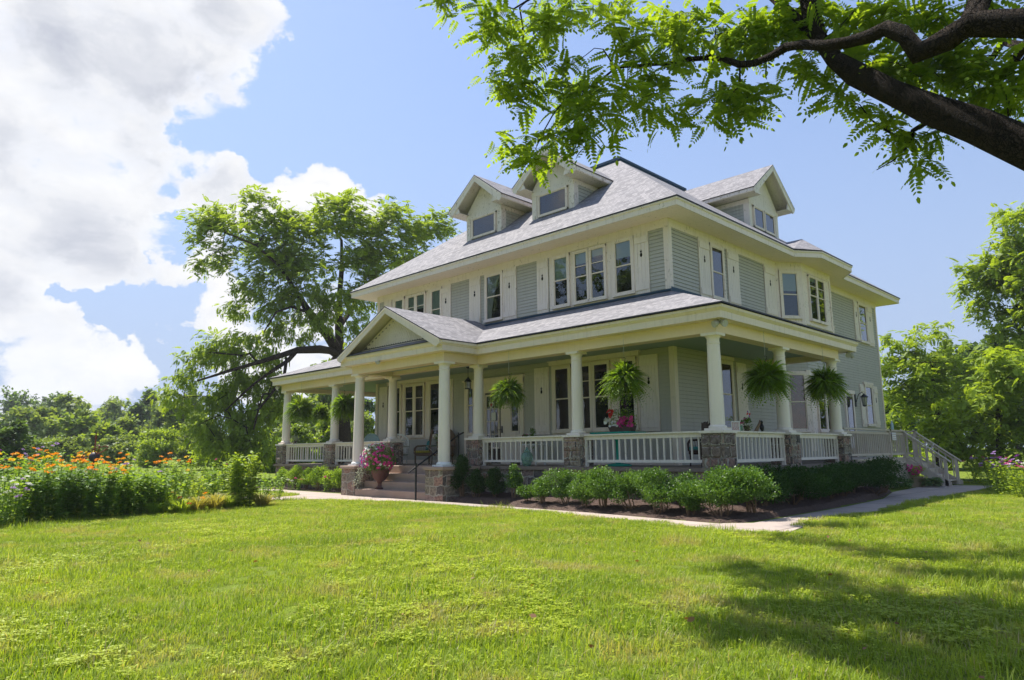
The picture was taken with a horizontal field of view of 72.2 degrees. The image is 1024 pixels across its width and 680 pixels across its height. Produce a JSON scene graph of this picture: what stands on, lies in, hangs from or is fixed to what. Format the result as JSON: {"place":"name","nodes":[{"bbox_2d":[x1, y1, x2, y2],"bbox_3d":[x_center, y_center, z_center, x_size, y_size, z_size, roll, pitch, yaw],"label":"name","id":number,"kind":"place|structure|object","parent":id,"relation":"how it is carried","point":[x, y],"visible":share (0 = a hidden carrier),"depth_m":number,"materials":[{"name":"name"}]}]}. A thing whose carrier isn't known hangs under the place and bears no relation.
{"place":"outdoors","nodes":[
{"label":"outdoors","id":0,"kind":"place"},
{"bbox_2d":[0,448,1023,679],"bbox_3d":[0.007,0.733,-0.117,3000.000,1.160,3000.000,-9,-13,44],"label":"lawn","id":1,"kind":"structure","parent":0,"point":[289,610],"depth_m":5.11,"materials":[{"name":"plant"}]},
{"bbox_2d":[0,475,38,526],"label":"flowering plant","id":2,"kind":"object","parent":1,"relation":"on","point":[4,518],"visible":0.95,"depth_m":13.31,"materials":[{"name":"green plant"}]},
{"bbox_2d":[0,416,38,476],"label":"shrub","id":3,"kind":"object","parent":1,"relation":"on","point":[16,430],"visible":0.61,"depth_m":35.53,"materials":[{"name":"plant"}]},
{"bbox_2d":[0,385,48,443],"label":"broadleaf tree","id":4,"kind":"object","parent":1,"relation":"on","point":[12,402],"visible":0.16,"depth_m":121.66,"materials":[{"name":"green plant"}]},
{"bbox_2d":[0,452,59,522],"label":"flowering plant","id":5,"kind":"object","parent":1,"relation":"on","point":[21,511],"visible":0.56,"depth_m":14.03,"materials":[{"name":"green plant"}]},
{"bbox_2d":[0,405,68,439],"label":"broadleaf tree","id":6,"kind":"object","parent":1,"relation":"on","point":[39,419],"visible":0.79,"depth_m":76.83,"materials":[{"name":"green plant"}]},
{"bbox_2d":[1,447,74,508],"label":"flowering plant","id":7,"kind":"object","parent":1,"relation":"on","point":[9,470],"visible":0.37,"depth_m":17.53,"materials":[{"name":"green plant"}]},
{"bbox_2d":[20,436,57,464],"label":"shrub","id":8,"kind":"object","parent":1,"relation":"on","point":[45,444],"visible":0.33,"depth_m":50.33,"materials":[{"name":"green plant"}]},
{"bbox_2d":[23,459,87,521],"bbox_3d":[-9.257,3.067,14.278,1.218,1.284,1.182,-9,-13,44],"label":"flowering plant","id":9,"kind":"object","parent":1,"relation":"on","point":[57,503],"visible":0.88,"depth_m":14.06,"materials":[{"name":"green plant"}]},
{"bbox_2d":[44,434,93,462],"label":"shrub","id":10,"kind":"object","parent":1,"relation":"on","point":[73,445],"visible":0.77,"depth_m":54.68,"materials":[{"name":"plant"}]},
{"bbox_2d":[51,406,103,457],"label":"broadleaf tree","id":11,"kind":"object","parent":1,"relation":"on","point":[79,422],"visible":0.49,"depth_m":71.02,"materials":[{"name":"green plant"}]},
{"bbox_2d":[53,391,104,421],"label":"broadleaf tree","id":12,"kind":"object","parent":1,"relation":"on","point":[69,402],"visible":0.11,"depth_m":87.96,"materials":[{"name":"green plant"}]},
{"bbox_2d":[49,454,124,518],"bbox_3d":[-8.949,3.071,14.626,1.165,1.384,1.189,-4,-10,18],"label":"flowering plant","id":13,"kind":"object","parent":1,"relation":"on","point":[87,501],"visible":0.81,"depth_m":14.57,"materials":[{"name":"green plant"}]},
{"bbox_2d":[74,418,135,458],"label":"broadleaf tree","id":14,"kind":"object","parent":1,"relation":"on","point":[102,428],"visible":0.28,"depth_m":61.25,"materials":[{"name":"green plant"}]},
{"bbox_2d":[83,458,132,516],"bbox_3d":[-8.683,3.205,15.178,1.016,1.290,1.088,-4,-10,21],"label":"flowering plant","id":15,"kind":"object","parent":1,"relation":"on","point":[115,508],"visible":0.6,"depth_m":15.09,"materials":[{"name":"green plant"}]},
{"bbox_2d":[96,395,130,425],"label":"broadleaf tree","id":16,"kind":"object","parent":1,"relation":"on","point":[111,408],"visible":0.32,"depth_m":110.83,"materials":[{"name":"green plant"}]},
{"bbox_2d":[90,433,144,463],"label":"shrub","id":17,"kind":"object","parent":1,"relation":"on","point":[124,444],"visible":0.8,"depth_m":54.23,"materials":[{"name":"plant"}]},
{"bbox_2d":[113,412,145,456],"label":"broadleaf tree","id":18,"kind":"object","parent":1,"relation":"on","point":[126,422],"visible":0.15,"depth_m":69.49,"materials":[{"name":"green plant"}]},
{"bbox_2d":[112,472,157,514],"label":"flowering plant","id":19,"kind":"object","parent":1,"relation":"on","point":[136,499],"visible":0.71,"depth_m":15.41,"materials":[{"name":"green plant"}]},
{"bbox_2d":[126,402,147,426],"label":"conifer tree","id":20,"kind":"object","parent":1,"relation":"on","point":[136,408],"visible":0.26,"depth_m":87.59,"materials":[{"name":"green plant"}]},
{"bbox_2d":[137,385,161,424],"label":"conifer tree","id":21,"kind":"object","parent":1,"relation":"on","point":[147,393],"visible":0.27,"depth_m":97.04,"materials":[{"name":"green plant"}]},
{"bbox_2d":[134,473,175,512],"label":"flowering plant","id":22,"kind":"object","parent":1,"relation":"on","point":[159,496],"visible":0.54,"depth_m":15.88,"materials":[{"name":"green plant"}]},
{"bbox_2d":[127,425,190,466],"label":"shrub","id":23,"kind":"object","parent":1,"relation":"on","point":[158,441],"visible":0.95,"depth_m":49.19,"materials":[{"name":"green plant"}]},
{"bbox_2d":[140,396,178,442],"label":"broadleaf tree","id":24,"kind":"object","parent":1,"relation":"on","point":[157,420],"visible":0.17,"depth_m":83.20,"materials":[{"name":"green plant"}]},
{"bbox_2d":[136,452,188,502],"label":"flowering plant","id":25,"kind":"object","parent":1,"relation":"on","point":[162,466],"visible":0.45,"depth_m":19.55,"materials":[{"name":"green plant"}]},
{"bbox_2d":[148,471,191,512],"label":"flowering plant","id":26,"kind":"object","parent":1,"relation":"on","point":[183,489],"visible":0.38,"depth_m":16.48,"materials":[{"name":"green plant"}]},
{"bbox_2d":[158,458,199,499],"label":"flowering plant","id":27,"kind":"object","parent":1,"relation":"on","point":[185,470],"visible":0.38,"depth_m":19.50,"materials":[{"name":"green plant"}]},
{"bbox_2d":[173,421,197,464],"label":"shrub","id":28,"kind":"object","parent":1,"relation":"on","point":[183,454],"visible":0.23,"depth_m":51.38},
{"bbox_2d":[158,387,213,458],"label":"broadleaf tree","id":29,"kind":"object","parent":1,"relation":"on","point":[171,421],"visible":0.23,"depth_m":66.80,"materials":[{"name":"green plant"}]},
{"bbox_2d":[170,475,212,507],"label":"flowering plant","id":30,"kind":"object","parent":1,"relation":"on","point":[199,485],"visible":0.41,"depth_m":17.08,"materials":[{"name":"green plant"}]},
{"bbox_2d":[199,458,229,496],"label":"flowering plant","id":31,"kind":"object","parent":1,"relation":"on","point":[214,471],"visible":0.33,"depth_m":21.74,"materials":[{"name":"green plant"}]},
{"bbox_2d":[218,451,262,506],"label":"bush","id":32,"kind":"object","parent":1,"relation":"on","point":[239,480],"visible":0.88,"depth_m":17.87,"materials":[{"name":"green plant"}]},
{"bbox_2d":[254,473,287,500],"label":"flowering plant","id":33,"kind":"object","parent":1,"relation":"on","point":[265,485],"visible":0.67,"depth_m":19.92,"materials":[{"name":"green plant"}]},
{"bbox_2d":[272,393,329,442],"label":"broadleaf tree","id":34,"kind":"object","parent":1,"relation":"on","point":[311,400],"visible":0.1,"depth_m":57.96,"materials":[{"name":"green plant"}]},
{"bbox_2d":[146,184,461,471],"label":"walnut tree","id":35,"kind":"object","parent":1,"relation":"on","point":[367,258],"visible":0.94,"depth_m":36.29,"materials":[{"name":"green plant"}]},
{"bbox_2d":[290,422,319,463],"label":"shrub","id":36,"kind":"object","parent":1,"relation":"on","point":[302,431],"visible":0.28,"depth_m":43.24,"materials":[{"name":"green plant"}]},
{"bbox_2d":[307,416,330,462],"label":"shrub","id":37,"kind":"object","parent":1,"relation":"on","point":[324,430],"visible":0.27,"depth_m":47.35,"materials":[{"name":"green plant"}]},
{"bbox_2d":[350,410,374,441],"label":"shrub","id":38,"kind":"object","parent":1,"relation":"on","point":[369,423],"visible":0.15,"depth_m":46.26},
{"bbox_2d":[448,454,471,496],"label":"juniper shrub","id":39,"kind":"object","parent":1,"relation":"on","point":[462,465],"visible":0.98,"depth_m":19.37,"materials":[{"name":"green plant"}]},
{"bbox_2d":[269,146,899,501],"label":"house","id":40,"kind":"structure","parent":1,"relation":"on","point":[565,287],"depth_m":21.42,"materials":[{"name":"wood"}]},
{"bbox_2d":[282,382,315,426],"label":"hanging fern","id":41,"kind":"object","parent":40,"relation":"hanging from","point":[303,409],"visible":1,"depth_m":27.33,"materials":[{"name":"green plant"}]},
{"bbox_2d":[311,404,330,427],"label":"hanging fern","id":42,"kind":"object","parent":40,"relation":"hanging from","point":[321,414],"visible":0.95,"depth_m":30.34,"materials":[{"name":"green plant"}]},
{"bbox_2d":[328,384,354,424],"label":"hanging fern","id":43,"kind":"object","parent":40,"relation":"hanging from","point":[343,404],"visible":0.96,"depth_m":25.15,"materials":[{"name":"green plant"}]},
{"bbox_2d":[354,441,396,489],"bbox_3d":[-4.234,3.892,21.811,1.501,1.540,1.150,-9,-13,44],"label":"flower urn","id":44,"kind":"object","parent":40,"relation":"on","point":[380,472],"visible":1,"depth_m":21.56,"materials":[{"name":"ceramic"}]},
{"bbox_2d":[402,384,413,437],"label":"window","id":45,"kind":"structure","parent":40,"relation":"in","point":[408,419],"depth_m":26.43,"materials":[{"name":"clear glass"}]},
{"bbox_2d":[412,383,424,437],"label":"window","id":46,"kind":"structure","parent":40,"relation":"in","point":[419,388],"depth_m":25.99,"materials":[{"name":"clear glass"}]},
{"bbox_2d":[427,380,438,437],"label":"window","id":47,"kind":"structure","parent":40,"relation":"in","point":[433,386],"depth_m":25.42,"materials":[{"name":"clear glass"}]},
{"bbox_2d":[430,286,441,315],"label":"window","id":48,"kind":"structure","parent":40,"relation":"in","point":[435,293],"depth_m":25.95,"materials":[{"name":"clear glass"}]},
{"bbox_2d":[467,387,473,434],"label":"window","id":49,"kind":"structure","parent":40,"relation":"in","point":[470,392],"depth_m":23.99,"materials":[{"name":"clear glass"}]},
{"bbox_2d":[483,270,502,322],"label":"window","id":50,"kind":"structure","parent":40,"relation":"in","point":[493,282],"depth_m":23.78,"materials":[{"name":"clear glass"}]},
{"bbox_2d":[485,392,502,463],"bbox_3d":[-0.601,2.878,23.060,0.840,2.320,0.142,-9,-13,44],"label":"door","id":51,"kind":"structure","parent":40,"relation":"in","point":[493,428],"depth_m":23.10,"materials":[{"name":"white wood"}]},
{"bbox_2d":[487,352,527,415],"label":"hanging fern","id":52,"kind":"object","parent":40,"relation":"hanging from","point":[509,392],"visible":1,"depth_m":19.34,"materials":[{"name":"green plant"}]},
{"bbox_2d":[551,252,570,309],"bbox_3d":[1.527,-1.813,21.699,0.750,1.682,0.167,-9,-13,44],"label":"window","id":53,"kind":"structure","parent":40,"relation":"in","point":[560,264],"depth_m":21.69,"materials":[{"name":"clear glass"}]},
{"bbox_2d":[552,364,571,432],"bbox_3d":[1.523,1.773,21.164,0.760,2.032,0.167,-9,-13,44],"label":"window","id":54,"kind":"structure","parent":40,"relation":"in","point":[561,374],"depth_m":21.17,"materials":[{"name":"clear glass"}]},
{"bbox_2d":[572,248,589,305],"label":"window","id":55,"kind":"structure","parent":40,"relation":"in","point":[580,260],"depth_m":21.15,"materials":[{"name":"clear glass"}]},
{"bbox_2d":[582,362,592,431],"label":"window","id":56,"kind":"structure","parent":40,"relation":"in","point":[586,367],"depth_m":20.48,"materials":[{"name":"clear glass"}]},
{"bbox_2d":[588,243,607,301],"bbox_3d":[2.543,-1.969,20.705,0.660,1.657,0.167,-9,-13,44],"label":"window","id":57,"kind":"structure","parent":40,"relation":"in","point":[596,254],"depth_m":20.70,"materials":[{"name":"clear glass"}]},
{"bbox_2d":[591,360,611,431],"bbox_3d":[2.578,1.608,20.132,0.690,2.012,0.167,-9,-13,44],"label":"window","id":58,"kind":"structure","parent":40,"relation":"in","point":[598,369],"depth_m":20.17,"materials":[{"name":"clear glass"}]},
{"bbox_2d":[590,431,645,465],"bbox_3d":[2.703,2.781,17.914,1.238,0.858,0.720,-9,-13,44],"label":"pedestal table","id":59,"kind":"object","parent":40,"relation":"on","point":[617,457],"visible":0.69,"depth_m":17.72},
{"bbox_2d":[604,400,636,431],"bbox_3d":[2.790,1.895,17.832,0.952,0.861,0.473,-9,-13,44],"label":"flower trough","id":60,"kind":"object","parent":59,"relation":"on","point":[618,427],"visible":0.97,"depth_m":17.72,"materials":[{"name":"pink plant"}]},
{"bbox_2d":[595,338,651,409],"bbox_3d":[2.667,0.758,16.908,1.386,1.822,1.423,-9,-13,44],"label":"hanging fern","id":61,"kind":"object","parent":40,"relation":"hanging from","point":[621,380],"visible":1,"depth_m":16.64,"materials":[{"name":"green plant"}]},
{"bbox_2d":[612,235,635,297],"bbox_3d":[3.200,-2.091,20.065,0.780,1.682,0.167,-9,-13,44],"label":"window","id":62,"kind":"structure","parent":40,"relation":"in","point":[622,248],"depth_m":20.07,"materials":[{"name":"clear glass"}]},
{"bbox_2d":[614,356,639,429],"bbox_3d":[3.196,1.495,19.530,0.750,2.032,0.167,-9,-13,44],"label":"window","id":63,"kind":"structure","parent":40,"relation":"in","point":[632,359],"depth_m":19.46,"materials":[{"name":"clear glass"}]},
{"bbox_2d":[709,242,727,301],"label":"window","id":64,"kind":"structure","parent":40,"relation":"in","point":[717,260],"depth_m":20.88,"materials":[{"name":"clear glass"}]},
{"bbox_2d":[721,359,735,427],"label":"window","id":65,"kind":"structure","parent":40,"relation":"in","point":[727,366],"depth_m":20.49,"materials":[{"name":"clear glass"}]},
{"bbox_2d":[740,330,796,408],"bbox_3d":[6.023,0.681,16.498,1.330,1.877,1.434,-9,-13,44],"label":"hanging fern","id":66,"kind":"object","parent":40,"relation":"hanging from","point":[765,377],"visible":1,"depth_m":16.32,"materials":[{"name":"green plant"}]},
{"bbox_2d":[778,270,802,318],"bbox_3d":[9.391,-1.534,23.768,0.781,1.672,0.175,1,-9,-11],"label":"window","id":67,"kind":"structure","parent":40,"relation":"in","point":[789,283],"depth_m":23.75,"materials":[{"name":"clear glass"}]},
{"bbox_2d":[786,371,811,431],"bbox_3d":[9.427,2.040,23.196,0.781,1.992,0.175,1,-9,-11],"label":"window","id":68,"kind":"structure","parent":40,"relation":"in","point":[799,412],"depth_m":23.16,"materials":[{"name":"clear glass"}]},
{"bbox_2d":[807,274,820,322],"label":"window","id":69,"kind":"structure","parent":40,"relation":"in","point":[811,280],"depth_m":24.44,"materials":[{"name":"clear glass"}]},
{"bbox_2d":[817,278,828,325],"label":"window","id":70,"kind":"structure","parent":40,"relation":"in","point":[820,283],"depth_m":24.99,"materials":[{"name":"clear glass"}]},
{"bbox_2d":[816,396,829,432],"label":"window","id":71,"kind":"structure","parent":40,"relation":"in","point":[822,414],"depth_m":23.81,"materials":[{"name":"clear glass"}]},
{"bbox_2d":[800,352,855,412],"bbox_3d":[8.396,1.045,19.058,1.391,1.809,1.393,-9,-13,44],"label":"hanging fern","id":72,"kind":"object","parent":40,"relation":"hanging from","point":[824,382],"visible":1,"depth_m":18.86,"materials":[{"name":"green plant"}]},
{"bbox_2d":[857,302,870,344],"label":"window","id":73,"kind":"structure","parent":40,"relation":"in","point":[862,312],"depth_m":29.47,"materials":[{"name":"clear glass"}]},
{"bbox_2d":[864,384,876,426],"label":"window","id":74,"kind":"structure","parent":40,"relation":"in","point":[870,411],"depth_m":28.89,"materials":[{"name":"clear glass"}]},
{"bbox_2d":[452,485,891,522],"bbox_3d":[4.963,4.279,19.525,8.880,0.248,11.760,-9,-13,44],"label":"soil bed","id":75,"kind":"object","parent":1,"relation":"on","point":[739,514],"visible":0.57,"depth_m":15.32,"materials":[{"name":"soil"}]},
{"bbox_2d":[465,468,486,496],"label":"juniper shrub","id":76,"kind":"object","parent":75,"relation":"on","point":[476,480],"visible":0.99,"depth_m":18.84,"materials":[{"name":"green plant"}]},
{"bbox_2d":[483,466,508,496],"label":"juniper shrub","id":77,"kind":"object","parent":75,"relation":"on","point":[493,485],"visible":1,"depth_m":18.55,"materials":[{"name":"green plant"}]},
{"bbox_2d":[505,463,524,497],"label":"juniper shrub","id":78,"kind":"object","parent":75,"relation":"on","point":[515,477],"visible":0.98,"depth_m":18.01,"materials":[{"name":"green plant"}]},
{"bbox_2d":[531,476,555,503],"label":"boxwood shrub","id":79,"kind":"object","parent":75,"relation":"on","point":[539,489],"visible":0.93,"depth_m":16.71,"materials":[{"name":"green plant"}]},
{"bbox_2d":[542,467,577,503],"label":"boxwood shrub","id":80,"kind":"object","parent":75,"relation":"on","point":[565,479],"visible":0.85,"depth_m":16.43,"materials":[{"name":"green plant"}]},
{"bbox_2d":[566,469,597,507],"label":"boxwood shrub","id":81,"kind":"object","parent":75,"relation":"on","point":[577,494],"visible":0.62,"depth_m":15.68,"materials":[{"name":"green plant"}]},
{"bbox_2d":[579,465,621,507],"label":"boxwood shrub","id":82,"kind":"object","parent":75,"relation":"on","point":[600,484],"visible":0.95,"depth_m":15.30,"materials":[{"name":"green plant"}]},
{"bbox_2d":[607,468,651,508],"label":"boxwood shrub","id":83,"kind":"object","parent":75,"relation":"on","point":[625,490],"visible":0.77,"depth_m":14.93,"materials":[{"name":"green plant"}]},
{"bbox_2d":[628,466,683,513],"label":"boxwood shrub","id":84,"kind":"object","parent":75,"relation":"on","point":[662,491],"visible":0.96,"depth_m":14.26,"materials":[{"name":"green plant"}]},
{"bbox_2d":[676,479,706,514],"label":"boxwood shrub","id":85,"kind":"object","parent":75,"relation":"on","point":[688,504],"visible":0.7,"depth_m":13.65,"materials":[{"name":"green plant"}]},
{"bbox_2d":[677,464,767,516],"bbox_3d":[4.030,2.923,13.543,1.547,1.062,1.410,-9,-13,44],"label":"boxwood shrub","id":86,"kind":"object","parent":75,"relation":"on","point":[719,489],"visible":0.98,"depth_m":13.33,"materials":[{"name":"green plant"}]},
{"bbox_2d":[724,464,782,512],"bbox_3d":[4.623,2.934,13.744,1.130,1.015,1.374,-9,-13,44],"label":"boxwood shrub","id":87,"kind":"object","parent":75,"relation":"on","point":[749,472],"visible":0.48,"depth_m":13.50,"materials":[{"name":"green plant"}]},
{"bbox_2d":[741,463,797,505],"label":"boxwood shrub","id":88,"kind":"object","parent":75,"relation":"on","point":[776,479],"visible":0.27,"depth_m":14.38,"materials":[{"name":"green plant"}]},
{"bbox_2d":[765,466,832,504],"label":"boxwood shrub","id":89,"kind":"object","parent":75,"relation":"on","point":[803,482],"visible":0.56,"depth_m":14.95,"materials":[{"name":"green plant"}]},
{"bbox_2d":[767,463,843,499],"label":"boxwood shrub","id":90,"kind":"object","parent":75,"relation":"on","point":[794,467],"visible":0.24,"depth_m":15.97,"materials":[{"name":"green plant"}]},
{"bbox_2d":[799,464,857,498],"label":"boxwood shrub","id":91,"kind":"object","parent":75,"relation":"on","point":[847,485],"visible":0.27,"depth_m":16.46,"materials":[{"name":"green plant"}]},
{"bbox_2d":[827,461,871,496],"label":"boxwood shrub","id":92,"kind":"object","parent":75,"relation":"on","point":[856,476],"visible":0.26,"depth_m":17.32,"materials":[{"name":"green plant"}]},
{"bbox_2d":[823,460,885,493],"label":"boxwood shrub","id":93,"kind":"object","parent":75,"relation":"on","point":[859,466],"visible":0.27,"depth_m":18.22,"materials":[{"name":"green plant"}]},
{"bbox_2d":[856,459,912,495],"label":"boxwood shrub","id":94,"kind":"object","parent":75,"relation":"on","point":[886,478],"visible":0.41,"depth_m":18.82,"materials":[{"name":"green plant"}]},
{"bbox_2d":[867,455,911,492],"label":"boxwood shrub","id":95,"kind":"object","parent":75,"relation":"on","point":[889,462],"visible":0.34,"depth_m":19.70,"materials":[{"name":"green plant"}]},
{"bbox_2d":[414,0,1023,203],"label":"shade tree","id":96,"kind":"object","parent":1,"relation":"on","point":[976,120],"visible":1,"depth_m":7.58,"materials":[{"name":"green plant"}]},
{"bbox_2d":[820,427,962,487],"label":"wooden deck","id":97,"kind":"structure","parent":1,"relation":"on","point":[933,469],"depth_m":24.59,"materials":[{"name":"paint"}]},
{"bbox_2d":[879,320,1000,468],"bbox_3d":[21.984,3.034,36.787,6.387,8.261,5.287,-3,-9,15],"label":"walnut tree","id":98,"kind":"object","parent":1,"relation":"on","point":[928,376],"visible":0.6,"depth_m":36.72,"materials":[{"name":"green plant"}]},
{"bbox_2d":[916,345,1023,480],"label":"walnut tree","id":99,"kind":"object","parent":1,"relation":"on","point":[1000,432],"visible":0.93,"depth_m":26.78,"materials":[{"name":"green plant"}]},
{"bbox_2d":[922,326,1023,450],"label":"broadleaf tree","id":100,"kind":"object","parent":1,"relation":"on","point":[966,352],"visible":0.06,"depth_m":61.19,"materials":[{"name":"green plant"}]},
{"bbox_2d":[946,201,1023,383],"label":"walnut tree","id":101,"kind":"object","parent":1,"relation":"on","point":[1003,274],"visible":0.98,"depth_m":31.46,"materials":[{"name":"green plant"}]},
{"bbox_2d":[962,456,1007,483],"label":"flowering plant","id":102,"kind":"object","parent":1,"relation":"on","point":[973,475],"visible":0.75,"depth_m":25.49,"materials":[{"name":"green plant"}]},
{"bbox_2d":[976,461,1021,491],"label":"flowering plant","id":103,"kind":"object","parent":1,"relation":"on","point":[987,482],"visible":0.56,"depth_m":21.05,"materials":[{"name":"green plant"}]},
{"bbox_2d":[984,451,1023,495],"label":"flowering plant","id":104,"kind":"object","parent":1,"relation":"on","point":[1002,460],"visible":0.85,"depth_m":19.39,"materials":[{"name":"green plant"}]},
{"bbox_2d":[1004,460,1023,497],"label":"flowering plant","id":105,"kind":"object","parent":1,"relation":"on","point":[1013,488],"visible":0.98,"depth_m":18.47,"materials":[{"name":"green plant"}]},
{"bbox_2d":[0,0,1023,455],"label":"sky","id":106,"kind":"structure","parent":0,"point":[117,117],"materials":[{"name":"blue"}]},
{"bbox_2d":[189,485,989,531],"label":"path","id":107,"kind":"structure","parent":0,"point":[895,498],"depth_m":16.48,"materials":[{"name":"concrete"}]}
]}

